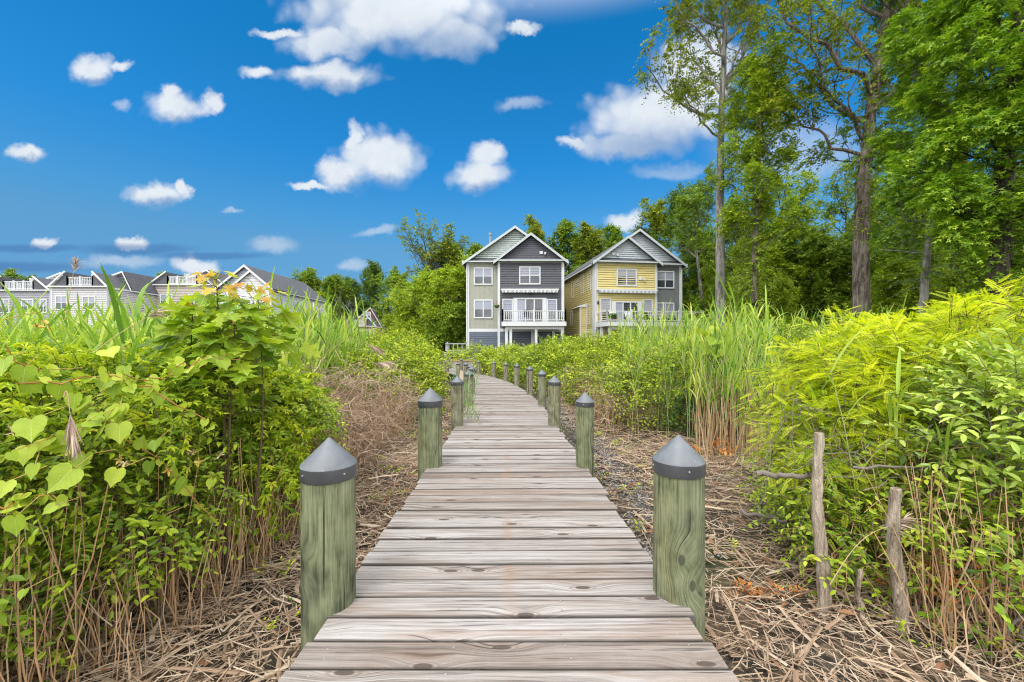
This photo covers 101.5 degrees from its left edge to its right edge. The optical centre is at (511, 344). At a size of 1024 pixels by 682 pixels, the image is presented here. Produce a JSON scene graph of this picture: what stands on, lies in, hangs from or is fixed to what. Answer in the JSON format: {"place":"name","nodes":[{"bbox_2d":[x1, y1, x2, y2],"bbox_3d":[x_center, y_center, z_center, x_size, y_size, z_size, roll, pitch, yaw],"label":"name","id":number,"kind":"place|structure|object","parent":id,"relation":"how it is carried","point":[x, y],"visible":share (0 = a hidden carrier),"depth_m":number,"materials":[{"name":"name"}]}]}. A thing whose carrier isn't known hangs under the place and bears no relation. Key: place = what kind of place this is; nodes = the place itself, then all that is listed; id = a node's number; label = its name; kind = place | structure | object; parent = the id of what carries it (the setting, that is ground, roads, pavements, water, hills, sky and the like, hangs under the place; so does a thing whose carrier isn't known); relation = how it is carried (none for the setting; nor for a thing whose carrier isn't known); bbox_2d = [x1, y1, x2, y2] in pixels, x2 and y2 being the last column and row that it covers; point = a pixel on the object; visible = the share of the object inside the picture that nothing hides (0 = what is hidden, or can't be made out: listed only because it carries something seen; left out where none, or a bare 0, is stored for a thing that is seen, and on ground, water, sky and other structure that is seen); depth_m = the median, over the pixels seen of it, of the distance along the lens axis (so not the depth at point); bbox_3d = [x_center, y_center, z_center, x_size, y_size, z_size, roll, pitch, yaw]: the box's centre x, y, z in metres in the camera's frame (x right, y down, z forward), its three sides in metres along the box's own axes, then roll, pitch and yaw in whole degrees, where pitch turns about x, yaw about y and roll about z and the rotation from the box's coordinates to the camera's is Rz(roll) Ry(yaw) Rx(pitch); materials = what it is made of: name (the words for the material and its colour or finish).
{"place":"outdoors","nodes":[
{"label":"outdoors","id":0,"kind":"place"},
{"bbox_2d":[0,272,64,329],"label":"terrace house","id":1,"kind":"structure","parent":0,"point":[35,287],"depth_m":53.98,"materials":[{"name":"grey"}]},
{"bbox_2d":[46,271,157,330],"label":"terrace house","id":2,"kind":"structure","parent":0,"point":[94,285],"depth_m":50.53,"materials":[{"name":"grey"}]},
{"bbox_2d":[151,270,228,322],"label":"terrace house","id":3,"kind":"structure","parent":0,"point":[160,284],"depth_m":57.48,"materials":[{"name":"beige"}]},
{"bbox_2d":[214,264,325,327],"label":"white house","id":4,"kind":"structure","parent":0,"point":[257,277],"depth_m":53.83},
{"bbox_2d":[0,0,1023,313],"label":"sky","id":5,"kind":"structure","parent":0,"point":[142,137],"materials":[{"name":"blue"}]},
{"bbox_2d":[0,352,1023,681],"bbox_3d":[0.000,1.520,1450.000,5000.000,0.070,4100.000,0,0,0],"label":"ground","id":6,"kind":"structure","parent":0,"point":[712,570],"depth_m":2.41,"materials":[{"name":"plant"}]},
{"bbox_2d":[0,285,59,613],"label":"tall reed","id":7,"kind":"object","parent":6,"relation":"on","point":[13,339],"visible":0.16,"depth_m":2.14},
{"bbox_2d":[0,282,83,577],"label":"tall reed","id":8,"kind":"object","parent":6,"relation":"on","point":[24,321],"visible":0.1,"depth_m":2.49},
{"bbox_2d":[40,283,126,491],"bbox_3d":[-2.736,0.558,2.688,0.534,1.925,0.408,0,0,43],"label":"tall reed","id":9,"kind":"object","parent":6,"relation":"on","point":[97,345],"visible":0.09,"depth_m":2.64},
{"bbox_2d":[39,263,177,543],"bbox_3d":[-2.222,0.537,2.404,0.522,1.967,0.542,0,0,15],"label":"tall reed","id":10,"kind":"object","parent":6,"relation":"on","point":[113,294],"visible":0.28,"depth_m":2.32,"materials":[{"name":"plant"}]},
{"bbox_2d":[0,440,315,681],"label":"bramble","id":11,"kind":"object","parent":6,"relation":"on","point":[95,612],"visible":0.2,"depth_m":2.00,"materials":[{"name":"plant"}]},
{"bbox_2d":[0,333,323,609],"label":"creeper shrub","id":12,"kind":"object","parent":6,"relation":"on","point":[74,356],"visible":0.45,"depth_m":2.10,"materials":[{"name":"green plant"}]},
{"bbox_2d":[0,331,350,681],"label":"honeysuckle thicket","id":13,"kind":"object","parent":6,"relation":"on","point":[94,493],"visible":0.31,"depth_m":2.04,"materials":[{"name":"green plant"}]},
{"bbox_2d":[0,311,243,613],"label":"grape vine","id":14,"kind":"object","parent":13,"relation":"attached to","point":[62,476],"visible":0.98,"depth_m":1.67,"materials":[{"name":"green plant"}]},
{"bbox_2d":[62,391,86,462],"bbox_3d":[-1.626,0.306,1.553,0.070,0.272,0.064,0,0,0],"label":"reed plume","id":15,"kind":"object","parent":14,"relation":"attached to","point":[71,428],"visible":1,"depth_m":1.55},
{"bbox_2d":[0,267,375,536],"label":"reeds","id":16,"kind":"object","parent":6,"relation":"on","point":[93,333],"visible":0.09,"depth_m":6.11,"materials":[{"name":"plant"}]},
{"bbox_2d":[0,383,419,681],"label":"dead reed stalks","id":17,"kind":"object","parent":6,"relation":"on","point":[20,664],"visible":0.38,"depth_m":2.07,"materials":[{"name":"plant"}]},
{"bbox_2d":[127,269,320,588],"bbox_3d":[-1.810,0.525,2.602,0.973,1.994,0.802,0,0,0],"label":"maple sapling","id":18,"kind":"object","parent":6,"relation":"on","point":[252,336],"visible":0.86,"depth_m":2.52,"materials":[{"name":"green plant"}]},
{"bbox_2d":[126,353,341,567],"bbox_3d":[-2.450,0.748,3.599,1.833,1.715,2.340,0,0,-15],"label":"creeper shrub","id":19,"kind":"object","parent":6,"relation":"on","point":[288,473],"visible":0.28,"depth_m":2.93,"materials":[{"name":"green plant"}]},
{"bbox_2d":[289,267,345,323],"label":"tree","id":20,"kind":"object","parent":6,"relation":"on","point":[308,277],"visible":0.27,"depth_m":76.92,"materials":[{"name":"green plant"}]},
{"bbox_2d":[299,437,356,650],"bbox_3d":[-0.835,0.996,1.910,0.243,1.148,0.243,0,0,5],"label":"boardwalk post","id":21,"kind":"object","parent":6,"relation":"on","point":[327,472],"visible":0.83,"depth_m":1.81,"materials":[{"name":"wood"}]},
{"bbox_2d":[319,273,360,328],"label":"tree","id":22,"kind":"object","parent":6,"relation":"on","point":[333,282],"visible":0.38,"depth_m":83.81,"materials":[{"name":"green plant"}]},
{"bbox_2d":[290,348,425,485],"bbox_3d":[-2.373,0.785,6.007,2.424,1.486,4.390,0,0,0],"label":"bramble","id":23,"kind":"object","parent":6,"relation":"on","point":[380,408],"visible":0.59,"depth_m":5.55,"materials":[{"name":"plant"}]},
{"bbox_2d":[344,308,389,344],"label":"cottage","id":24,"kind":"structure","parent":6,"relation":"on","point":[372,314],"depth_m":76.09,"materials":[{"name":"beige"}]},
{"bbox_2d":[345,259,395,326],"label":"tree","id":25,"kind":"object","parent":6,"relation":"on","point":[373,268],"visible":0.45,"depth_m":86.28,"materials":[{"name":"green plant"}]},
{"bbox_2d":[323,333,423,407],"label":"leafy bush","id":26,"kind":"object","parent":6,"relation":"on","point":[381,345],"visible":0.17,"depth_m":8.72,"materials":[{"name":"green plant"}]},
{"bbox_2d":[363,265,411,333],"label":"tree","id":27,"kind":"object","parent":6,"relation":"on","point":[395,272],"visible":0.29,"depth_m":82.35,"materials":[{"name":"green plant"}]},
{"bbox_2d":[330,340,450,426],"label":"leafy bush","id":28,"kind":"object","parent":6,"relation":"on","point":[427,384],"visible":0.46,"depth_m":8.31,"materials":[{"name":"green plant"}]},
{"bbox_2d":[359,324,443,382],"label":"leafy bush","id":29,"kind":"object","parent":6,"relation":"on","point":[394,334],"visible":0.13,"depth_m":15.39,"materials":[{"name":"green plant"}]},
{"bbox_2d":[379,292,423,346],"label":"tree","id":30,"kind":"object","parent":6,"relation":"on","point":[393,314],"visible":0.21,"depth_m":51.06,"materials":[{"name":"green plant"}]},
{"bbox_2d":[370,333,458,401],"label":"leafy bush","id":31,"kind":"object","parent":6,"relation":"on","point":[421,348],"visible":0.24,"depth_m":11.60,"materials":[{"name":"green plant"}]},
{"bbox_2d":[371,264,460,354],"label":"tree","id":32,"kind":"object","parent":6,"relation":"on","point":[395,323],"visible":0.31,"depth_m":48.50,"materials":[{"name":"green plant"}]},
{"bbox_2d":[418,388,442,480],"bbox_3d":[-0.791,0.993,4.050,0.240,1.155,0.240,0,0,33],"label":"boardwalk post","id":33,"kind":"object","parent":6,"relation":"on","point":[430,402],"visible":0.76,"depth_m":3.96,"materials":[{"name":"wood"}]},
{"bbox_2d":[391,250,470,357],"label":"tree","id":34,"kind":"object","parent":6,"relation":"on","point":[450,279],"visible":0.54,"depth_m":44.13,"materials":[{"name":"green plant"}]},
{"bbox_2d":[393,208,472,276],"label":"branching tree","id":35,"kind":"object","parent":6,"relation":"on","point":[440,249],"visible":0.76,"depth_m":57.16,"materials":[{"name":"green plant"}]},
{"bbox_2d":[421,300,465,359],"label":"tree","id":36,"kind":"object","parent":6,"relation":"on","point":[452,321],"visible":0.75,"depth_m":41.64,"materials":[{"name":"green plant"}]},
{"bbox_2d":[451,376,462,430],"bbox_3d":[-0.797,1.008,6.080,0.183,1.123,0.182,0,0,13],"label":"boardwalk post","id":37,"kind":"object","parent":6,"relation":"on","point":[456,400],"visible":0.7,"depth_m":6.01,"materials":[{"name":"wood"}]},
{"bbox_2d":[441,339,525,368],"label":"leafy bush","id":38,"kind":"object","parent":6,"relation":"on","point":[467,354],"visible":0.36,"depth_m":27.66,"materials":[{"name":"green plant"}]},
{"bbox_2d":[278,368,738,681],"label":"boardwalk","id":39,"kind":"structure","parent":6,"relation":"on","point":[508,547],"depth_m":2.03,"materials":[{"name":"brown wood"}]},
{"bbox_2d":[3,420,1014,681],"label":"fallen leaves","id":40,"kind":"object","parent":6,"relation":"on","point":[735,562],"visible":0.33,"depth_m":2.55,"materials":[{"name":"brown plant"}]},
{"bbox_2d":[468,338,559,374],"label":"leafy bush","id":41,"kind":"object","parent":6,"relation":"on","point":[481,359],"visible":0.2,"depth_m":22.84,"materials":[{"name":"green plant"}]},
{"bbox_2d":[486,341,552,382],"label":"leafy bush","id":42,"kind":"object","parent":6,"relation":"on","point":[512,357],"visible":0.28,"depth_m":17.10,"materials":[{"name":"green plant"}]},
{"bbox_2d":[500,333,578,389],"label":"leafy bush","id":43,"kind":"object","parent":6,"relation":"on","point":[537,350],"visible":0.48,"depth_m":14.68,"materials":[{"name":"green plant"}]},
{"bbox_2d":[548,376,560,428],"bbox_3d":[0.617,1.009,6.100,0.185,1.121,0.185,0,0,36],"label":"boardwalk post","id":44,"kind":"object","parent":6,"relation":"on","point":[554,383],"visible":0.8,"depth_m":6.03,"materials":[{"name":"wood"}]},
{"bbox_2d":[546,218,589,274],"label":"tree","id":45,"kind":"object","parent":6,"relation":"on","point":[562,234],"visible":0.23,"depth_m":61.06,"materials":[{"name":"green plant"}]},
{"bbox_2d":[524,334,620,397],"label":"leafy bush","id":46,"kind":"object","parent":6,"relation":"on","point":[571,354],"visible":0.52,"depth_m":12.58,"materials":[{"name":"green plant"}]},
{"bbox_2d":[576,392,594,476],"bbox_3d":[0.703,1.013,4.030,0.179,1.113,0.180,0,0,42],"label":"boardwalk post","id":47,"kind":"object","parent":6,"relation":"on","point":[585,403],"visible":0.77,"depth_m":3.96,"materials":[{"name":"wood"}]},
{"bbox_2d":[564,220,612,276],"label":"tree","id":48,"kind":"object","parent":6,"relation":"on","point":[590,241],"visible":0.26,"depth_m":57.31,"materials":[{"name":"green plant"}]},
{"bbox_2d":[540,326,654,380],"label":"leafy bush","id":49,"kind":"object","parent":6,"relation":"on","point":[608,338],"visible":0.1,"depth_m":16.46,"materials":[{"name":"green plant"}]},
{"bbox_2d":[552,361,650,433],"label":"bramble","id":50,"kind":"object","parent":6,"relation":"on","point":[613,403],"visible":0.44,"depth_m":7.78,"materials":[{"name":"plant"}]},
{"bbox_2d":[557,336,659,409],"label":"leafy bush","id":51,"kind":"object","parent":6,"relation":"on","point":[610,352],"visible":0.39,"depth_m":10.26,"materials":[{"name":"green plant"}]},
{"bbox_2d":[600,223,624,247],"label":"tree","id":52,"kind":"object","parent":6,"relation":"on","point":[614,236],"visible":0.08,"depth_m":65.54,"materials":[{"name":"green plant"}]},
{"bbox_2d":[546,401,723,558],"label":"gravel","id":53,"kind":"structure","parent":6,"relation":"on","point":[629,500],"depth_m":4.43,"materials":[{"name":"stone"}]},
{"bbox_2d":[249,423,1022,652],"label":"weeds","id":54,"kind":"object","parent":6,"relation":"on","point":[903,622],"visible":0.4,"depth_m":2.74,"materials":[{"name":"green plant"}]},
{"bbox_2d":[582,332,732,433],"bbox_3d":[2.841,0.767,7.824,2.893,2.089,2.575,0,0,0],"label":"leafy bush","id":55,"kind":"object","parent":6,"relation":"on","point":[623,379],"visible":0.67,"depth_m":7.46,"materials":[{"name":"green plant"}]},
{"bbox_2d":[627,198,697,294],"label":"tree","id":56,"kind":"object","parent":6,"relation":"on","point":[653,218],"visible":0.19,"depth_m":55.00,"materials":[{"name":"green plant"}]},
{"bbox_2d":[652,435,705,641],"bbox_3d":[0.788,0.998,1.980,0.237,1.145,0.237,0,0,24],"label":"boardwalk post","id":57,"kind":"object","parent":6,"relation":"on","point":[679,465],"visible":0.78,"depth_m":1.89,"materials":[{"name":"wood"}]},
{"bbox_2d":[649,176,713,319],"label":"tree","id":58,"kind":"object","parent":6,"relation":"on","point":[670,210],"visible":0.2,"depth_m":49.49,"materials":[{"name":"green plant"}]},
{"bbox_2d":[661,161,735,316],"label":"woodland tree","id":59,"kind":"object","parent":6,"relation":"on","point":[696,201],"visible":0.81,"depth_m":40.44,"materials":[{"name":"green plant"}]},
{"bbox_2d":[682,227,727,333],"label":"tree","id":60,"kind":"object","parent":6,"relation":"on","point":[692,279],"visible":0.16,"depth_m":46.44,"materials":[{"name":"green plant"}]},
{"bbox_2d":[682,262,734,331],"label":"tree","id":61,"kind":"object","parent":6,"relation":"on","point":[708,281],"visible":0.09,"depth_m":41.54,"materials":[{"name":"green plant"}]},
{"bbox_2d":[629,0,792,334],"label":"tall tree","id":62,"kind":"object","parent":6,"relation":"on","point":[679,93],"visible":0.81,"depth_m":23.87,"materials":[{"name":"green plant"}]},
{"bbox_2d":[695,325,735,450],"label":"broadleaf sprig","id":63,"kind":"object","parent":6,"relation":"on","point":[709,340],"visible":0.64,"depth_m":5.98,"materials":[{"name":"green plant"}]},
{"bbox_2d":[689,296,744,452],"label":"tall reed","id":64,"kind":"object","parent":6,"relation":"on","point":[731,373],"visible":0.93,"depth_m":5.38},
{"bbox_2d":[647,370,799,439],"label":"leafy bush","id":65,"kind":"object","parent":6,"relation":"on","point":[679,409],"visible":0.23,"depth_m":6.79,"materials":[{"name":"green plant"}]},
{"bbox_2d":[688,185,780,327],"bbox_3d":[20.165,-6.196,36.217,9.705,15.650,10.352,0,0,0],"label":"woodland tree","id":66,"kind":"object","parent":6,"relation":"on","point":[711,243],"visible":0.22,"depth_m":36.03,"materials":[{"name":"green plant"}]},
{"bbox_2d":[696,23,821,334],"bbox_3d":[12.816,-6.965,22.337,4.809,17.178,5.781,0,0,0],"label":"ivy clad tree","id":67,"kind":"object","parent":6,"relation":"on","point":[759,76],"visible":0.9,"depth_m":21.61,"materials":[{"name":"green plant"}]},
{"bbox_2d":[707,230,816,336],"bbox_3d":[17.748,-3.296,29.274,6.075,9.863,6.474,0,0,-18],"label":"woodland tree","id":68,"kind":"object","parent":6,"relation":"on","point":[775,257],"visible":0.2,"depth_m":28.80,"materials":[{"name":"green plant"}]},
{"bbox_2d":[724,577,806,612],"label":"dead fern","id":69,"kind":"object","parent":6,"relation":"on","point":[759,590],"visible":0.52,"depth_m":2.45,"materials":[{"name":"brown plant"}]},
{"bbox_2d":[725,265,808,333],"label":"woodland tree","id":70,"kind":"object","parent":6,"relation":"on","point":[768,275],"visible":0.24,"depth_m":27.46,"materials":[{"name":"green plant"}]},
{"bbox_2d":[685,315,849,400],"bbox_3d":[5.042,0.456,8.561,3.481,2.148,2.676,0,0,0],"label":"leafy bush","id":71,"kind":"object","parent":6,"relation":"on","point":[799,331],"visible":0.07,"depth_m":8.27,"materials":[{"name":"green plant"}]},
{"bbox_2d":[734,273,810,333],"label":"bush","id":72,"kind":"object","parent":6,"relation":"on","point":[782,293],"visible":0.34,"depth_m":23.94,"materials":[{"name":"green plant"}]},
{"bbox_2d":[725,159,852,304],"bbox_3d":[23.321,-7.378,34.556,10.644,18.060,10.770,0,0,0],"label":"woodland tree","id":73,"kind":"object","parent":6,"relation":"on","point":[788,202],"visible":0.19,"depth_m":33.84,"materials":[{"name":"green plant"}]},
{"bbox_2d":[570,373,1023,675],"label":"dead reed stalks","id":74,"kind":"object","parent":6,"relation":"on","point":[711,438],"visible":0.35,"depth_m":2.23,"materials":[{"name":"plant"}]},
{"bbox_2d":[767,210,851,327],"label":"woodland tree","id":75,"kind":"object","parent":6,"relation":"on","point":[792,248],"visible":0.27,"depth_m":29.12,"materials":[{"name":"green plant"}]},
{"bbox_2d":[597,267,1023,607],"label":"reeds","id":76,"kind":"object","parent":6,"relation":"on","point":[737,367],"visible":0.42,"depth_m":6.41,"materials":[{"name":"plant"}]},
{"bbox_2d":[801,432,833,619],"bbox_3d":[1.696,1.028,2.308,0.137,1.090,0.106,0,0,0],"label":"cut trunk","id":77,"kind":"object","parent":6,"relation":"on","point":[823,570],"visible":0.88,"depth_m":2.30,"materials":[{"name":"brown plant"}]},
{"bbox_2d":[731,381,923,587],"bbox_3d":[2.378,0.916,3.379,1.155,1.220,2.154,0,0,32],"label":"golden shrub","id":78,"kind":"object","parent":6,"relation":"on","point":[802,460],"visible":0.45,"depth_m":2.84,"materials":[{"name":"green plant"}]},
{"bbox_2d":[719,0,950,320],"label":"rough barked tree","id":79,"kind":"object","parent":6,"relation":"on","point":[861,291],"visible":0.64,"depth_m":19.98,"materials":[{"name":"green plant"}]},
{"bbox_2d":[782,227,895,327],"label":"woodland tree","id":80,"kind":"object","parent":6,"relation":"on","point":[833,260],"visible":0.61,"depth_m":27.61,"materials":[{"name":"green plant"}]},
{"bbox_2d":[799,151,888,292],"bbox_3d":[30.233,-8.135,38.388,10.094,19.532,11.617,0,0,-43],"label":"woodland tree","id":81,"kind":"object","parent":6,"relation":"on","point":[831,208],"visible":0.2,"depth_m":37.49,"materials":[{"name":"green plant"}]},
{"bbox_2d":[846,566,871,625],"bbox_3d":[1.879,1.389,2.264,0.110,0.370,0.159,0,0,44],"label":"cut trunk","id":82,"kind":"object","parent":6,"relation":"on","point":[857,588],"visible":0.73,"depth_m":2.24,"materials":[{"name":"brown plant"}]},
{"bbox_2d":[721,392,1021,597],"bbox_3d":[2.683,0.989,3.029,2.207,1.382,1.641,0,0,0],"label":"leafy bush","id":83,"kind":"object","parent":6,"relation":"on","point":[783,507],"visible":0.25,"depth_m":2.73,"materials":[{"name":"green plant"}]},
{"bbox_2d":[735,274,1023,561],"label":"golden shrub","id":84,"kind":"object","parent":6,"relation":"on","point":[906,335],"visible":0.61,"depth_m":3.03,"materials":[{"name":"plant"}]},
{"bbox_2d":[706,383,1014,522],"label":"dead branches","id":85,"kind":"object","parent":84,"relation":"on","point":[904,473],"visible":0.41,"depth_m":2.69,"materials":[{"name":"plant"}]},
{"bbox_2d":[824,255,943,327],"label":"woodland tree","id":86,"kind":"object","parent":6,"relation":"on","point":[878,285],"visible":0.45,"depth_m":21.92,"materials":[{"name":"green plant"}]},
{"bbox_2d":[834,169,948,283],"bbox_3d":[29.253,-6.196,31.758,9.779,15.634,10.516,0,0,0],"label":"woodland tree","id":87,"kind":"object","parent":6,"relation":"on","point":[873,186],"visible":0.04,"depth_m":31.57,"materials":[{"name":"green plant"}]},
{"bbox_2d":[763,409,1023,667],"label":"green weed","id":88,"kind":"object","parent":6,"relation":"on","point":[1017,567],"visible":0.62,"depth_m":2.25,"materials":[{"name":"green plant"}]},
{"bbox_2d":[876,487,912,635],"bbox_3d":[2.011,1.162,2.196,0.142,0.826,0.104,0,0,-14],"label":"cut trunk","id":89,"kind":"object","parent":6,"relation":"on","point":[901,609],"visible":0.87,"depth_m":2.18,"materials":[{"name":"brown plant"}]},
{"bbox_2d":[849,191,948,319],"bbox_3d":[24.314,-3.897,25.903,6.415,11.492,7.864,0,0,0],"label":"woodland tree","id":90,"kind":"object","parent":6,"relation":"on","point":[873,259],"visible":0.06,"depth_m":25.86,"materials":[{"name":"green plant"}]},
{"bbox_2d":[814,0,1009,299],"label":"dark trunked tree","id":91,"kind":"object","parent":6,"relation":"on","point":[843,132],"visible":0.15,"depth_m":21.60,"materials":[{"name":"green plant"}]},
{"bbox_2d":[857,0,993,329],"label":"slim leaning tree","id":92,"kind":"object","parent":6,"relation":"on","point":[898,32],"visible":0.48,"depth_m":16.22,"materials":[{"name":"green plant"}]},
{"bbox_2d":[860,313,1023,649],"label":"privet shrub","id":93,"kind":"object","parent":6,"relation":"on","point":[1009,371],"visible":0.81,"depth_m":2.30,"materials":[{"name":"green plant"}]},
{"bbox_2d":[874,550,1015,623],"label":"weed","id":94,"kind":"object","parent":6,"relation":"on","point":[935,592],"visible":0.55,"depth_m":2.20,"materials":[{"name":"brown plant"}]},
{"bbox_2d":[875,0,1023,344],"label":"sweetgum tree","id":95,"kind":"object","parent":6,"relation":"on","point":[974,36],"visible":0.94,"depth_m":13.07,"materials":[{"name":"green plant"}]},
{"bbox_2d":[930,250,1023,344],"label":"woodland tree","id":96,"kind":"object","parent":6,"relation":"on","point":[947,281],"visible":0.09,"depth_m":16.81,"materials":[{"name":"green plant"}]},
{"bbox_2d":[948,162,1023,316],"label":"woodland tree","id":97,"kind":"object","parent":6,"relation":"on","point":[1021,256],"visible":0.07,"depth_m":17.39,"materials":[{"name":"green plant"}]},
{"bbox_2d":[462,226,568,359],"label":"grey house","id":98,"kind":"structure","parent":0,"point":[515,272],"depth_m":37.42,"materials":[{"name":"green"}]},
{"bbox_2d":[474,267,492,284],"bbox_3d":[-2.606,-6.220,37.959,1.720,1.580,0.102,0,0,0],"label":"window","id":99,"kind":"structure","parent":98,"relation":"in","point":[482,275],"depth_m":37.96,"materials":[{"name":"white glass"}]},
{"bbox_2d":[474,299,492,317],"bbox_3d":[-2.606,-3.250,37.959,1.720,1.700,0.102,0,0,0],"label":"window","id":100,"kind":"structure","parent":98,"relation":"in","point":[483,308],"depth_m":37.96,"materials":[{"name":"white glass"}]},
{"bbox_2d":[519,266,540,284],"bbox_3d":[1.594,-6.190,37.409,1.920,1.620,0.102,0,0,0],"label":"window","id":101,"kind":"structure","parent":98,"relation":"in","point":[529,272],"depth_m":37.40,"materials":[{"name":"white glass"}]},
{"bbox_2d":[513,298,546,320],"bbox_3d":[1.604,-3.065,37.388,2.980,2.250,0.085,0,0,0],"label":"sliding door","id":102,"kind":"structure","parent":98,"relation":"in","point":[521,302],"depth_m":37.39,"materials":[{"name":"white glass"}]},
{"bbox_2d":[564,228,703,361],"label":"yellow house","id":103,"kind":"structure","parent":0,"point":[639,267],"depth_m":38.05,"materials":[{"name":"wood"}]},
{"bbox_2d":[612,301,641,321],"bbox_3d":[10.359,-2.940,37.784,2.800,2.000,0.085,0,0,-8],"label":"sliding door","id":104,"kind":"structure","parent":103,"relation":"in","point":[622,306],"depth_m":37.76,"materials":[{"name":"white glass"}]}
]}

